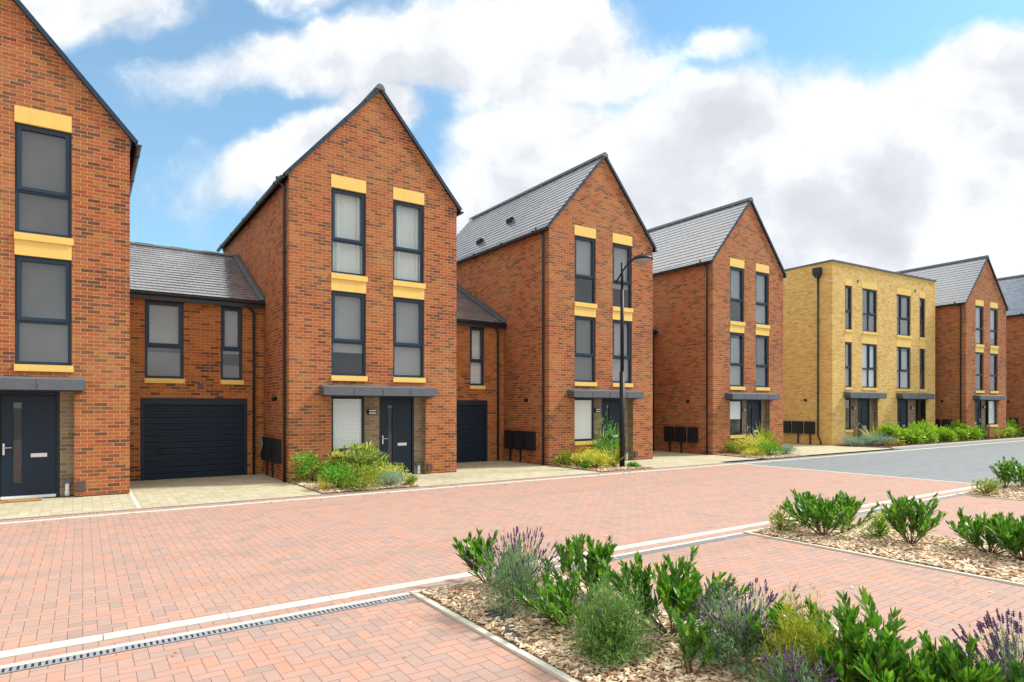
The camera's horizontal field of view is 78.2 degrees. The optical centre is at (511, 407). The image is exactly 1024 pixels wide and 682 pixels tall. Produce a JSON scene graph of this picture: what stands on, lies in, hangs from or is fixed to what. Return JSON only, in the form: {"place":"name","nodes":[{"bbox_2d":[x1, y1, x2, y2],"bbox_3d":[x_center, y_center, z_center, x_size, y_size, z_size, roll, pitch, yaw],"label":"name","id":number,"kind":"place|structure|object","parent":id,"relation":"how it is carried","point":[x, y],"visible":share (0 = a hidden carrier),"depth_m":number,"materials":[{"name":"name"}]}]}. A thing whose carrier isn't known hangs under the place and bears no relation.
{"place":"outdoors","nodes":[
{"label":"outdoors","id":0,"kind":"place"},
{"bbox_2d":[0,0,141,499],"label":"brick house","id":1,"kind":"structure","parent":0,"point":[70,149],"depth_m":12.58,"materials":[{"name":"brick"}]},
{"bbox_2d":[0,391,59,499],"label":"door","id":2,"kind":"structure","parent":1,"relation":"in","point":[29,421],"depth_m":12.42,"materials":[{"name":"paint"}]},
{"bbox_2d":[15,122,71,237],"bbox_3d":[-9.232,-4.428,12.417,0.900,2.133,0.134,0,0,-34],"label":"window","id":3,"kind":"structure","parent":1,"relation":"in","point":[43,156],"depth_m":12.45,"materials":[{"name":"glass"}]},
{"bbox_2d":[15,255,71,365],"bbox_3d":[-9.232,-1.881,12.417,0.900,2.120,0.134,0,0,-34],"label":"window","id":4,"kind":"structure","parent":1,"relation":"in","point":[43,286],"depth_m":12.45,"materials":[{"name":"glass"}]},
{"bbox_2d":[216,83,463,482],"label":"brick house","id":5,"kind":"structure","parent":0,"point":[341,239],"depth_m":16.21,"materials":[{"name":"brick"}]},
{"bbox_2d":[331,396,363,451],"bbox_3d":[-4.154,0.419,15.896,0.870,1.390,0.100,0,0,-34],"label":"window","id":6,"kind":"structure","parent":5,"relation":"in","point":[343,408],"depth_m":15.91,"materials":[{"name":"fabric"}]},
{"bbox_2d":[331,187,364,275],"bbox_3d":[-4.167,-4.387,15.916,0.900,2.133,0.207,0,0,-34],"label":"window","id":7,"kind":"structure","parent":5,"relation":"in","point":[347,207],"depth_m":15.99,"materials":[{"name":"glass"}]},
{"bbox_2d":[331,290,364,375],"bbox_3d":[-4.146,-1.841,15.885,0.900,2.120,0.134,0,0,-34],"label":"window","id":8,"kind":"structure","parent":5,"relation":"in","point":[347,308],"depth_m":15.93,"materials":[{"name":"glass"}]},
{"bbox_2d":[379,397,413,474],"bbox_3d":[-3.090,0.779,16.813,1.000,2.090,0.144,0,0,-34],"label":"door","id":9,"kind":"structure","parent":5,"relation":"in","point":[396,414],"depth_m":16.82,"materials":[{"name":"paint"}]},
{"bbox_2d":[393,297,422,377],"bbox_3d":[-2.791,-1.841,16.809,0.900,2.120,0.134,0,0,-34],"label":"window","id":10,"kind":"structure","parent":5,"relation":"in","point":[407,313],"depth_m":16.86,"materials":[{"name":"glass"}]},
{"bbox_2d":[393,200,423,283],"bbox_3d":[-2.812,-4.387,16.840,0.900,2.133,0.207,0,0,-34],"label":"window","id":11,"kind":"structure","parent":5,"relation":"in","point":[407,217],"depth_m":16.92,"materials":[{"name":"glass"}]},
{"bbox_2d":[0,443,899,519],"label":"forecourt paving","id":12,"kind":"structure","parent":0,"point":[172,492],"depth_m":14.72,"materials":[{"name":"beige concrete"}]},
{"bbox_2d":[130,242,265,481],"bbox_3d":[-10.136,-1.534,19.184,3.234,6.676,7.820,0,0,-34],"label":"garage link","id":13,"kind":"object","parent":12,"relation":"on","point":[196,363],"visible":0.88,"depth_m":16.27,"materials":[{"name":"orange brick"}]},
{"bbox_2d":[145,300,182,378],"bbox_3d":[-8.727,-1.683,15.790,0.855,1.945,0.134,0,0,-34],"label":"window","id":14,"kind":"structure","parent":13,"relation":"in","point":[163,319],"depth_m":15.83,"materials":[{"name":"glass"}]},
{"bbox_2d":[140,398,246,480],"bbox_3d":[-8.128,0.782,16.175,2.480,2.045,0.134,0,0,-34],"label":"garage door","id":15,"kind":"structure","parent":13,"relation":"in","point":[205,423],"depth_m":16.11,"materials":[{"name":"paint"}]},
{"bbox_2d":[221,306,241,379],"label":"window","id":16,"kind":"structure","parent":13,"relation":"in","point":[231,317],"depth_m":16.72,"materials":[{"name":"glass"}]},
{"bbox_2d":[292,478,418,493],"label":"bark mulch","id":17,"kind":"object","parent":12,"relation":"on","point":[336,489],"visible":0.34,"depth_m":14.11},
{"bbox_2d":[289,450,334,482],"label":"garden shrub","id":18,"kind":"object","parent":17,"relation":"on","point":[305,466],"visible":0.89,"depth_m":14.91,"materials":[{"name":"green plant"}]},
{"bbox_2d":[318,460,360,487],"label":"garden shrub","id":19,"kind":"object","parent":17,"relation":"on","point":[336,471],"visible":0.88,"depth_m":13.80,"materials":[{"name":"green plant"}]},
{"bbox_2d":[329,462,385,489],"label":"garden shrub","id":20,"kind":"object","parent":17,"relation":"on","point":[368,474],"visible":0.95,"depth_m":13.76,"materials":[{"name":"green plant"}]},
{"bbox_2d":[324,441,392,479],"bbox_3d":[-3.704,1.323,15.244,1.490,1.045,1.418,0,0,38],"label":"photinia","id":21,"kind":"object","parent":17,"relation":"on","point":[365,454],"visible":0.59,"depth_m":15.13,"materials":[{"name":"green plant"}]},
{"bbox_2d":[374,469,408,486],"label":"garden shrub","id":22,"kind":"object","parent":17,"relation":"on","point":[391,478],"visible":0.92,"depth_m":14.20,"materials":[{"name":"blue plant"}]},
{"bbox_2d":[0,449,898,519],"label":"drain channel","id":23,"kind":"object","parent":12,"relation":"on","point":[383,489],"visible":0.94,"depth_m":13.32,"materials":[{"name":"grey concrete"}]},
{"bbox_2d":[457,283,506,462],"bbox_3d":[-3.694,-1.534,23.578,3.246,6.676,7.820,0,0,-34],"label":"garage link","id":24,"kind":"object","parent":12,"relation":"on","point":[480,394],"visible":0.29,"depth_m":21.03,"materials":[{"name":"orange brick"}]},
{"bbox_2d":[457,400,487,462],"bbox_3d":[-1.887,0.782,20.431,2.495,2.045,0.134,0,0,-34],"label":"garage door","id":25,"kind":"structure","parent":24,"relation":"in","point":[468,450],"depth_m":20.78,"materials":[{"name":"paint"}]},
{"bbox_2d":[470,327,483,385],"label":"window","id":26,"kind":"structure","parent":24,"relation":"in","point":[478,360],"depth_m":20.99,"materials":[{"name":"paint"}]},
{"bbox_2d":[552,463,652,471],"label":"bark mulch","id":27,"kind":"object","parent":12,"relation":"on","point":[616,467],"visible":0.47,"depth_m":18.47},
{"bbox_2d":[579,447,616,467],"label":"garden shrub","id":28,"kind":"object","parent":27,"relation":"on","point":[598,456],"visible":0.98,"depth_m":18.41,"materials":[{"name":"yellow plant"}]},
{"bbox_2d":[589,414,618,462],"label":"bamboo shrub","id":29,"kind":"object","parent":27,"relation":"on","point":[604,441],"visible":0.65,"depth_m":20.14,"materials":[{"name":"green plant"}]},
{"bbox_2d":[615,253,652,466],"bbox_3d":[3.523,-1.321,18.440,0.580,6.250,1.437,0,0,-34],"label":"street lamp","id":30,"kind":"object","parent":27,"relation":"on","point":[642,258],"visible":0.99,"depth_m":18.73,"materials":[{"name":"black metal"}]},
{"bbox_2d":[724,454,805,458],"bbox_3d":[9.352,1.782,23.584,2.570,0.020,2.230,0,0,-34],"label":"planting bed","id":31,"kind":"object","parent":12,"relation":"on","point":[761,456],"visible":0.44,"depth_m":22.87,"materials":[{"name":"brown soil"}]},
{"bbox_2d":[734,433,768,453],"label":"garden shrub","id":32,"kind":"object","parent":31,"relation":"on","point":[746,441],"visible":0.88,"depth_m":23.51,"materials":[{"name":"yellow plant"}]},
{"bbox_2d":[756,439,783,455],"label":"garden shrub","id":33,"kind":"object","parent":31,"relation":"on","point":[771,445],"visible":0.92,"depth_m":23.12,"materials":[{"name":"green plant"}]},
{"bbox_2d":[0,463,1023,681],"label":"red paving","id":34,"kind":"structure","parent":0,"point":[64,580],"depth_m":7.05,"materials":[{"name":"red brick"}]},
{"bbox_2d":[0,592,413,674],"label":"drain channel","id":35,"kind":"object","parent":34,"relation":"on","point":[59,659],"visible":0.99,"depth_m":4.96,"materials":[{"name":"concrete"}]},
{"bbox_2d":[0,485,982,658],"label":"paving band","id":36,"kind":"object","parent":34,"relation":"on","point":[89,639],"visible":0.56,"depth_m":5.69,"materials":[{"name":"concrete"}]},
{"bbox_2d":[410,569,765,681],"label":"bed edging","id":37,"kind":"object","parent":34,"relation":"on","point":[548,668],"visible":0.32,"depth_m":4.88,"materials":[{"name":"concrete"}]},
{"bbox_2d":[420,568,828,681],"bbox_3d":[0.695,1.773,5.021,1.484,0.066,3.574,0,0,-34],"label":"bark mulch","id":38,"kind":"object","parent":34,"relation":"on","point":[550,648],"visible":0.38,"depth_m":4.63,"materials":[{"name":"beige stone"}]},
{"bbox_2d":[452,527,528,584],"bbox_3d":[-0.227,1.504,6.233,0.688,0.591,0.968,0,0,-34],"label":"laurel shrub","id":39,"kind":"object","parent":38,"relation":"on","point":[474,547],"visible":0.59,"depth_m":6.27,"materials":[{"name":"green plant"}]},
{"bbox_2d":[463,525,581,618],"bbox_3d":[0.053,1.404,5.532,0.944,0.747,1.051,0,0,32],"label":"lavender","id":40,"kind":"object","parent":38,"relation":"on","point":[518,577],"visible":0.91,"depth_m":5.47,"materials":[{"name":"green plant"}]},
{"bbox_2d":[514,566,594,629],"bbox_3d":[0.388,1.556,5.025,0.669,0.489,0.712,0,0,-34],"label":"laurel shrub","id":41,"kind":"object","parent":38,"relation":"on","point":[553,599],"visible":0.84,"depth_m":5.03,"materials":[{"name":"green plant"}]},
{"bbox_2d":[540,533,642,597],"bbox_3d":[0.765,1.462,5.824,0.913,0.676,0.772,0,0,18],"label":"laurel shrub","id":42,"kind":"object","parent":38,"relation":"on","point":[575,549],"visible":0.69,"depth_m":5.72,"materials":[{"name":"green plant"}]},
{"bbox_2d":[552,556,676,668],"bbox_3d":[0.692,1.427,4.516,0.862,0.730,0.872,0,0,-34],"label":"lavender","id":43,"kind":"object","parent":38,"relation":"on","point":[610,627],"visible":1,"depth_m":4.41,"materials":[{"name":"green plant"}]},
{"bbox_2d":[590,545,753,635],"bbox_3d":[1.203,1.447,4.859,1.236,0.706,0.856,0,0,10],"label":"laurel shrub","id":44,"kind":"object","parent":38,"relation":"on","point":[682,593],"visible":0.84,"depth_m":4.93,"materials":[{"name":"green plant"}]},
{"bbox_2d":[668,605,716,676],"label":"laurel shrub","id":45,"kind":"object","parent":38,"relation":"on","point":[701,634],"visible":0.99,"depth_m":4.17,"materials":[{"name":"green plant"}]},
{"bbox_2d":[673,577,828,681],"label":"lavender","id":46,"kind":"object","parent":38,"relation":"on","point":[730,626],"visible":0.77,"depth_m":4.32,"materials":[{"name":"green plant"}]},
{"bbox_2d":[744,599,799,654],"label":"laurel shrub","id":47,"kind":"object","parent":38,"relation":"on","point":[758,624],"visible":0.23,"depth_m":4.21,"materials":[{"name":"green plant"}]},
{"bbox_2d":[741,639,840,681],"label":"lavender","id":48,"kind":"object","parent":38,"relation":"on","point":[803,675],"visible":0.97,"depth_m":3.69,"materials":[{"name":"green plant"}]},
{"bbox_2d":[748,578,858,681],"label":"santolina","id":49,"kind":"object","parent":38,"relation":"on","point":[794,633],"visible":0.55,"depth_m":3.86,"materials":[{"name":"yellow plant"}]},
{"bbox_2d":[763,585,917,674],"bbox_3d":[2.163,1.482,4.074,0.840,0.634,0.721,0,0,42],"label":"laurel shrub","id":50,"kind":"object","parent":38,"relation":"on","point":[860,630],"visible":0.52,"depth_m":4.08,"materials":[{"name":"green plant"}]},
{"bbox_2d":[809,629,944,681],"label":"laurel shrub","id":51,"kind":"object","parent":38,"relation":"on","point":[868,665],"visible":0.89,"depth_m":3.68,"materials":[{"name":"green plant"}]},
{"bbox_2d":[876,628,1021,681],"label":"laurel shrub","id":52,"kind":"object","parent":38,"relation":"on","point":[946,652],"visible":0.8,"depth_m":3.53,"materials":[{"name":"green plant"}]},
{"bbox_2d":[938,654,1023,681],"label":"laurel shrub","id":53,"kind":"object","parent":38,"relation":"on","point":[1017,676],"visible":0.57,"depth_m":3.44,"materials":[{"name":"green plant"}]},
{"bbox_2d":[952,608,1023,681],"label":"lavender","id":54,"kind":"object","parent":38,"relation":"on","point":[995,638],"visible":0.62,"depth_m":3.60,"materials":[{"name":"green plant"}]},
{"bbox_2d":[551,533,749,570],"bbox_3d":[1.844,1.810,7.963,3.580,0.028,0.170,0,0,-34],"label":"drain channel","id":55,"kind":"object","parent":34,"relation":"on","point":[669,547],"visible":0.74,"depth_m":8.11,"materials":[{"name":"concrete"}]},
{"bbox_2d":[743,522,1023,586],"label":"bed edging","id":56,"kind":"object","parent":34,"relation":"on","point":[905,562],"visible":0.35,"depth_m":7.41,"materials":[{"name":"concrete"}]},
{"bbox_2d":[750,520,1023,582],"bbox_3d":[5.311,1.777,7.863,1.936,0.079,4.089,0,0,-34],"label":"bark mulch","id":57,"kind":"object","parent":34,"relation":"on","point":[922,548],"visible":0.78,"depth_m":7.88,"materials":[{"name":"beige stone"}]},
{"bbox_2d":[767,505,800,531],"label":"heavenly bamboo","id":58,"kind":"object","parent":57,"relation":"on","point":[779,523],"visible":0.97,"depth_m":9.02,"materials":[{"name":"green plant"}]},
{"bbox_2d":[779,488,816,525],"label":"laurel shrub","id":59,"kind":"object","parent":57,"relation":"on","point":[804,497],"visible":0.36,"depth_m":9.41,"materials":[{"name":"green plant"}]},
{"bbox_2d":[781,491,878,535],"bbox_3d":[4.308,1.488,8.657,0.754,0.625,1.161,0,0,-40],"label":"laurel shrub","id":60,"kind":"object","parent":57,"relation":"on","point":[818,512],"visible":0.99,"depth_m":8.65,"materials":[{"name":"green plant"}]},
{"bbox_2d":[830,490,864,521],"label":"laurel shrub","id":61,"kind":"object","parent":57,"relation":"on","point":[850,501],"visible":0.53,"depth_m":9.46,"materials":[{"name":"green plant"}]},
{"bbox_2d":[856,510,893,537],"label":"heavenly bamboo","id":62,"kind":"object","parent":57,"relation":"on","point":[880,526],"visible":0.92,"depth_m":8.58,"materials":[{"name":"green plant"}]},
{"bbox_2d":[875,490,947,543],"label":"laurel shrub","id":63,"kind":"object","parent":57,"relation":"on","point":[897,518],"visible":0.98,"depth_m":8.15,"materials":[{"name":"green plant"}]},
{"bbox_2d":[945,507,1021,553],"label":"laurel shrub","id":64,"kind":"object","parent":57,"relation":"on","point":[972,530],"visible":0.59,"depth_m":7.65,"materials":[{"name":"green plant"}]},
{"bbox_2d":[979,511,1023,560],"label":"laurel shrub","id":65,"kind":"object","parent":57,"relation":"on","point":[1013,543],"visible":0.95,"depth_m":7.27,"materials":[{"name":"green plant"}]},
{"bbox_2d":[963,483,1023,499],"bbox_3d":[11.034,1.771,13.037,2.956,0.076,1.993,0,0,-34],"label":"bark mulch","id":66,"kind":"object","parent":34,"relation":"on","point":[1004,491],"visible":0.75,"depth_m":13.02,"materials":[{"name":"beige stone"}]},
{"bbox_2d":[970,477,1004,494],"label":"heavenly bamboo","id":67,"kind":"object","parent":66,"relation":"on","point":[990,486],"visible":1,"depth_m":12.78,"materials":[{"name":"green plant"}]},
{"bbox_2d":[988,456,1015,488],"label":"laurel shrub","id":68,"kind":"object","parent":66,"relation":"on","point":[1003,471],"visible":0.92,"depth_m":13.79,"materials":[{"name":"green plant"}]},
{"bbox_2d":[20,0,1023,277],"label":"sky","id":69,"kind":"structure","parent":0,"point":[881,134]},
{"bbox_2d":[457,152,657,465],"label":"brick house","id":70,"kind":"structure","parent":0,"point":[539,267],"depth_m":20.70,"materials":[{"name":"brick"}]},
{"bbox_2d":[575,398,593,440],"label":"window","id":71,"kind":"structure","parent":70,"relation":"in","point":[584,407],"depth_m":20.35,"materials":[{"name":"fabric"}]},
{"bbox_2d":[575,235,594,303],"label":"window","id":72,"kind":"structure","parent":70,"relation":"in","point":[584,247],"depth_m":20.39,"materials":[{"name":"glass"}]},
{"bbox_2d":[575,316,594,381],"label":"window","id":73,"kind":"structure","parent":70,"relation":"in","point":[584,326],"depth_m":20.39,"materials":[{"name":"glass"}]},
{"bbox_2d":[601,399,618,458],"bbox_3d":[3.357,0.759,21.210,1.000,2.090,0.144,0,0,-34],"label":"door","id":74,"kind":"structure","parent":70,"relation":"in","point":[609,407],"depth_m":21.19,"materials":[{"name":"paint"}]},
{"bbox_2d":[613,243,630,307],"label":"window","id":75,"kind":"structure","parent":70,"relation":"in","point":[621,253],"depth_m":21.30,"materials":[{"name":"glass"}]},
{"bbox_2d":[613,320,630,382],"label":"window","id":76,"kind":"structure","parent":70,"relation":"in","point":[616,323],"depth_m":21.27,"materials":[{"name":"glass"}]},
{"bbox_2d":[653,326,657,450],"bbox_3d":[2.511,-1.699,28.330,3.246,7.006,7.820,0,0,-34],"label":"garage link","id":77,"kind":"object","parent":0,"point":[655,331],"visible":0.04,"depth_m":26.05,"materials":[{"name":"orange brick"}]},
{"bbox_2d":[647,197,786,454],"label":"brick house","id":78,"kind":"structure","parent":0,"point":[719,274],"depth_m":25.08,"materials":[{"name":"brick"}]},
{"bbox_2d":[730,266,742,321],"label":"window","id":79,"kind":"structure","parent":78,"relation":"in","point":[734,272],"depth_m":24.79,"materials":[{"name":"glass"}]},
{"bbox_2d":[730,400,742,434],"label":"window","id":80,"kind":"structure","parent":78,"relation":"in","point":[735,405],"depth_m":24.78,"materials":[{"name":"paint"}]},
{"bbox_2d":[730,332,743,386],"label":"window","id":81,"kind":"structure","parent":78,"relation":"in","point":[735,364],"depth_m":24.79,"materials":[{"name":"glass"}]},
{"bbox_2d":[746,400,760,451],"bbox_3d":[9.805,0.759,25.607,1.000,2.090,0.144,0,0,-34],"label":"door","id":82,"kind":"structure","parent":78,"relation":"in","point":[753,413],"depth_m":25.61,"materials":[{"name":"paint"}]},
{"bbox_2d":[756,272,767,324],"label":"window","id":83,"kind":"structure","parent":78,"relation":"in","point":[760,277],"depth_m":25.71,"materials":[{"name":"glass"}]},
{"bbox_2d":[756,335,767,386],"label":"window","id":84,"kind":"structure","parent":78,"relation":"in","point":[760,340],"depth_m":25.74,"materials":[{"name":"glass"}]},
{"bbox_2d":[724,439,1023,485],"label":"grey road","id":85,"kind":"structure","parent":0,"point":[966,464],"depth_m":20.97,"materials":[{"name":"grey asphalt"}]},
{"bbox_2d":[0,440,1023,524],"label":"kerb","id":86,"kind":"structure","parent":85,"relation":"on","point":[76,517],"depth_m":13.20,"materials":[{"name":"concrete"}]},
{"bbox_2d":[834,435,1023,447],"bbox_3d":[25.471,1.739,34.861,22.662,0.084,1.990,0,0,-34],"label":"dark bark mulch","id":87,"kind":"object","parent":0,"point":[880,445],"visible":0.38,"depth_m":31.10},
{"bbox_2d":[858,432,897,445],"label":"garden shrub","id":88,"kind":"object","parent":87,"relation":"on","point":[873,439],"visible":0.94,"depth_m":28.81,"materials":[{"name":"green plant"}]},
{"bbox_2d":[874,422,905,442],"bbox_3d":[17.803,1.305,29.732,1.400,1.308,1.322,0,0,33],"label":"hedge laurel","id":89,"kind":"object","parent":87,"relation":"on","point":[884,428],"visible":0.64,"depth_m":29.46,"materials":[{"name":"green plant"}]},
{"bbox_2d":[906,426,928,443],"bbox_3d":[19.294,1.381,30.410,1.367,1.051,1.363,0,0,-39],"label":"hedge laurel","id":90,"kind":"object","parent":87,"relation":"on","point":[917,433],"visible":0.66,"depth_m":30.12,"materials":[{"name":"green plant"}]},
{"bbox_2d":[913,421,939,442],"bbox_3d":[20.489,1.285,31.210,1.148,1.277,1.293,0,0,24],"label":"hedge laurel","id":91,"kind":"object","parent":87,"relation":"on","point":[926,428],"visible":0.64,"depth_m":30.92,"materials":[{"name":"green plant"}]},
{"label":"ground","id":92,"kind":"structure","parent":0,"visible":0},
{"bbox_2d":[783,259,936,445],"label":"flat roofed block","id":93,"kind":"structure","parent":92,"relation":"on","point":[858,343],"depth_m":31.40,"materials":[{"name":"yellow brick"}]},
{"bbox_2d":[845,285,850,329],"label":"window","id":94,"kind":"structure","parent":93,"relation":"in","point":[847,288],"depth_m":30.60,"materials":[{"name":"glass"}]},
{"bbox_2d":[845,342,850,386],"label":"window","id":95,"kind":"structure","parent":93,"relation":"in","point":[847,344],"depth_m":30.60,"materials":[{"name":"glass"}]},
{"bbox_2d":[858,399,869,442],"bbox_3d":[17.554,0.704,31.502,1.040,2.200,0.144,0,0,-31],"label":"door","id":96,"kind":"structure","parent":93,"relation":"in","point":[863,404],"depth_m":31.52,"materials":[{"name":"paint"}]},
{"bbox_2d":[862,288,875,331],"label":"window","id":97,"kind":"structure","parent":93,"relation":"in","point":[868,296],"depth_m":31.48,"materials":[{"name":"glass"}]},
{"bbox_2d":[862,343,875,387],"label":"window","id":98,"kind":"structure","parent":93,"relation":"in","point":[868,361],"depth_m":31.49,"materials":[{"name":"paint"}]},
{"bbox_2d":[897,400,907,428],"bbox_3d":[20.645,0.704,33.356,1.070,2.200,0.144,0,0,-31],"label":"door","id":99,"kind":"structure","parent":93,"relation":"in","point":[902,405],"depth_m":33.38,"materials":[{"name":"paint"}]},
{"bbox_2d":[897,294,909,335],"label":"window","id":100,"kind":"structure","parent":93,"relation":"in","point":[902,318],"depth_m":33.20,"materials":[{"name":"glass"}]},
{"bbox_2d":[897,347,909,388],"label":"window","id":101,"kind":"structure","parent":93,"relation":"in","point":[902,370],"depth_m":33.20,"materials":[{"name":"glass"}]},
{"bbox_2d":[897,255,1008,438],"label":"brick house","id":102,"kind":"structure","parent":92,"relation":"on","point":[971,307],"depth_m":34.96,"materials":[{"name":"brick"}]},
{"bbox_2d":[975,306,981,343],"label":"window","id":103,"kind":"structure","parent":102,"relation":"in","point":[977,308],"depth_m":34.82,"materials":[{"name":"glass"}]},
{"bbox_2d":[987,400,995,424],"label":"window","id":104,"kind":"structure","parent":102,"relation":"in","point":[991,404],"depth_m":35.56,"materials":[{"name":"glass"}]},
{"bbox_2d":[997,274,1023,434],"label":"brick house","id":105,"kind":"structure","parent":92,"relation":"on","point":[1012,288],"depth_m":38.64,"materials":[{"name":"brick"}]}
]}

